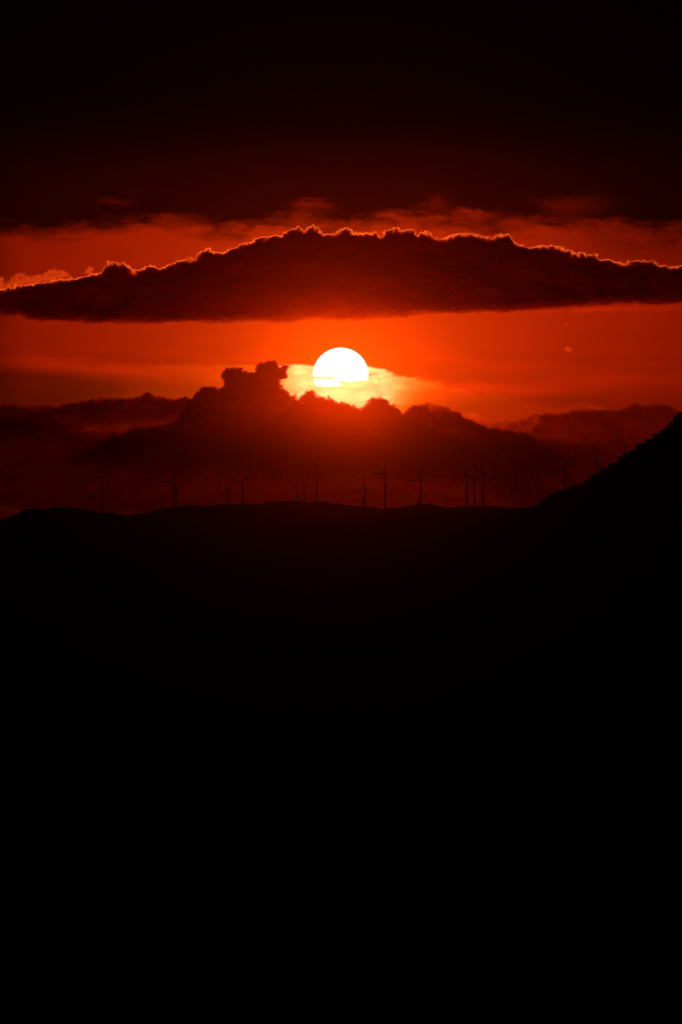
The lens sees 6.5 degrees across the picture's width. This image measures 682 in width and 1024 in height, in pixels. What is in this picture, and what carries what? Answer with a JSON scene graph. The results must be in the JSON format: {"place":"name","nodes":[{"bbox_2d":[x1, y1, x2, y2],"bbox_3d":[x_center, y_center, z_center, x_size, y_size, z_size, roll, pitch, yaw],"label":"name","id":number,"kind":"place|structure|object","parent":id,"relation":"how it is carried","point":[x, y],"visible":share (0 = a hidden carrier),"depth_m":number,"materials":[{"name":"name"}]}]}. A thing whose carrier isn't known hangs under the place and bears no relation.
{"place":"outdoors","nodes":[
{"label":"outdoors","id":0,"kind":"place"},
{"bbox_2d":[0,510,513,635],"bbox_3d":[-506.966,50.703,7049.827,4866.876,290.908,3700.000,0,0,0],"label":"hills","id":1,"kind":"structure","parent":0,"point":[39,592],"depth_m":7053.83,"materials":[{"name":"black"}]},
{"bbox_2d":[0,502,522,557],"bbox_3d":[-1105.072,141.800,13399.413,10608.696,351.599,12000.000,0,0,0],"label":"hills","id":2,"kind":"structure","parent":0,"point":[34,532],"depth_m":10101.33,"materials":[{"name":"black"}]},
{"bbox_2d":[88,471,108,512],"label":"wind turbine","id":3,"kind":"object","parent":2,"relation":"on","point":[102,478],"visible":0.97,"depth_m":13861.84,"materials":[{"name":"paint"}]},
{"bbox_2d":[164,468,178,506],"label":"wind turbine","id":4,"kind":"object","parent":2,"relation":"on","point":[173,487],"visible":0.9,"depth_m":13168.65,"materials":[{"name":"paint"}]},
{"bbox_2d":[172,479,178,506],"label":"wind turbine","id":5,"kind":"object","parent":2,"relation":"on","point":[176,492],"visible":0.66,"depth_m":13620.66,"materials":[{"name":"paint"}]},
{"bbox_2d":[218,474,235,503],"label":"wind turbine","id":6,"kind":"object","parent":2,"relation":"on","point":[227,488],"visible":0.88,"depth_m":13168.58,"materials":[{"name":"paint"}]},
{"bbox_2d":[229,470,250,503],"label":"wind turbine","id":7,"kind":"object","parent":2,"relation":"on","point":[242,481],"visible":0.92,"depth_m":12541.77,"materials":[{"name":"paint"}]},
{"bbox_2d":[19,500,520,515],"bbox_3d":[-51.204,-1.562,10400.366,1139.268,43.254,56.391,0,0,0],"label":"woodland","id":8,"kind":"object","parent":2,"relation":"on","point":[252,504],"visible":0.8,"depth_m":10385.69,"materials":[{"name":"black plant"}]},
{"bbox_2d":[297,474,313,501],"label":"wind turbine","id":9,"kind":"object","parent":2,"relation":"on","point":[304,487],"visible":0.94,"depth_m":13861.70,"materials":[{"name":"paint"}]},
{"bbox_2d":[309,458,326,500],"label":"wind turbine","id":10,"kind":"object","parent":2,"relation":"on","point":[316,480],"visible":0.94,"depth_m":13862.23,"materials":[{"name":"paint"}]},
{"bbox_2d":[349,473,371,506],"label":"wind turbine","id":11,"kind":"object","parent":2,"relation":"on","point":[365,490],"visible":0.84,"depth_m":11451.82,"materials":[{"name":"paint"}]},
{"bbox_2d":[373,461,387,508],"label":"wind turbine","id":12,"kind":"object","parent":2,"relation":"on","point":[384,474],"visible":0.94,"depth_m":11971.00,"materials":[{"name":"paint"}]},
{"bbox_2d":[408,462,424,503],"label":"wind turbine","id":13,"kind":"object","parent":2,"relation":"on","point":[419,480],"visible":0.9,"depth_m":11287.18,"materials":[{"name":"paint"}]},
{"bbox_2d":[459,460,476,506],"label":"wind turbine","id":14,"kind":"object","parent":2,"relation":"on","point":[466,485],"visible":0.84,"depth_m":12541.78,"materials":[{"name":"paint"}]},
{"bbox_2d":[462,449,484,506],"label":"wind turbine","id":15,"kind":"object","parent":2,"relation":"on","point":[474,468],"visible":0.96,"depth_m":11450.98,"materials":[{"name":"paint"}]},
{"bbox_2d":[469,453,494,504],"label":"wind turbine","id":16,"kind":"object","parent":2,"relation":"on","point":[483,473],"visible":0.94,"depth_m":10974.33,"materials":[{"name":"paint"}]},
{"bbox_2d":[532,478,551,503],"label":"wind turbine","id":17,"kind":"object","parent":2,"relation":"on","point":[540,490],"visible":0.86,"depth_m":12744.27,"materials":[{"name":"paint"}]},
{"bbox_2d":[549,454,570,489],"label":"wind turbine","id":18,"kind":"object","parent":2,"relation":"on","point":[563,470],"visible":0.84,"depth_m":10974.27,"materials":[{"name":"paint"}]},
{"bbox_2d":[591,449,603,477],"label":"wind turbine","id":19,"kind":"object","parent":2,"relation":"on","point":[601,467],"visible":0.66,"depth_m":11288.60,"materials":[{"name":"paint"}]},
{"bbox_2d":[0,419,681,851],"bbox_3d":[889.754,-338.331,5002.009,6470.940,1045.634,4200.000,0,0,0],"label":"hillside","id":20,"kind":"structure","parent":0,"point":[452,689],"depth_m":3831.65,"materials":[{"name":"black"}]},
{"bbox_2d":[510,417,681,592],"bbox_3d":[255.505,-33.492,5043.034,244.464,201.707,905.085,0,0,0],"label":"woodland","id":21,"kind":"object","parent":20,"relation":"on","point":[529,516],"visible":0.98,"depth_m":5136.66,"materials":[{"name":"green plant"}]},
{"bbox_2d":[0,841,681,1023],"bbox_3d":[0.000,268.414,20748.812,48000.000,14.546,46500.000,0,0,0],"label":"ground","id":22,"kind":"structure","parent":0,"point":[154,933],"depth_m":2329.57,"materials":[{"name":"black"}]},
{"bbox_2d":[0,0,681,519],"label":"sky","id":23,"kind":"structure","parent":0,"point":[266,238],"materials":[{"name":"red"}]}
]}

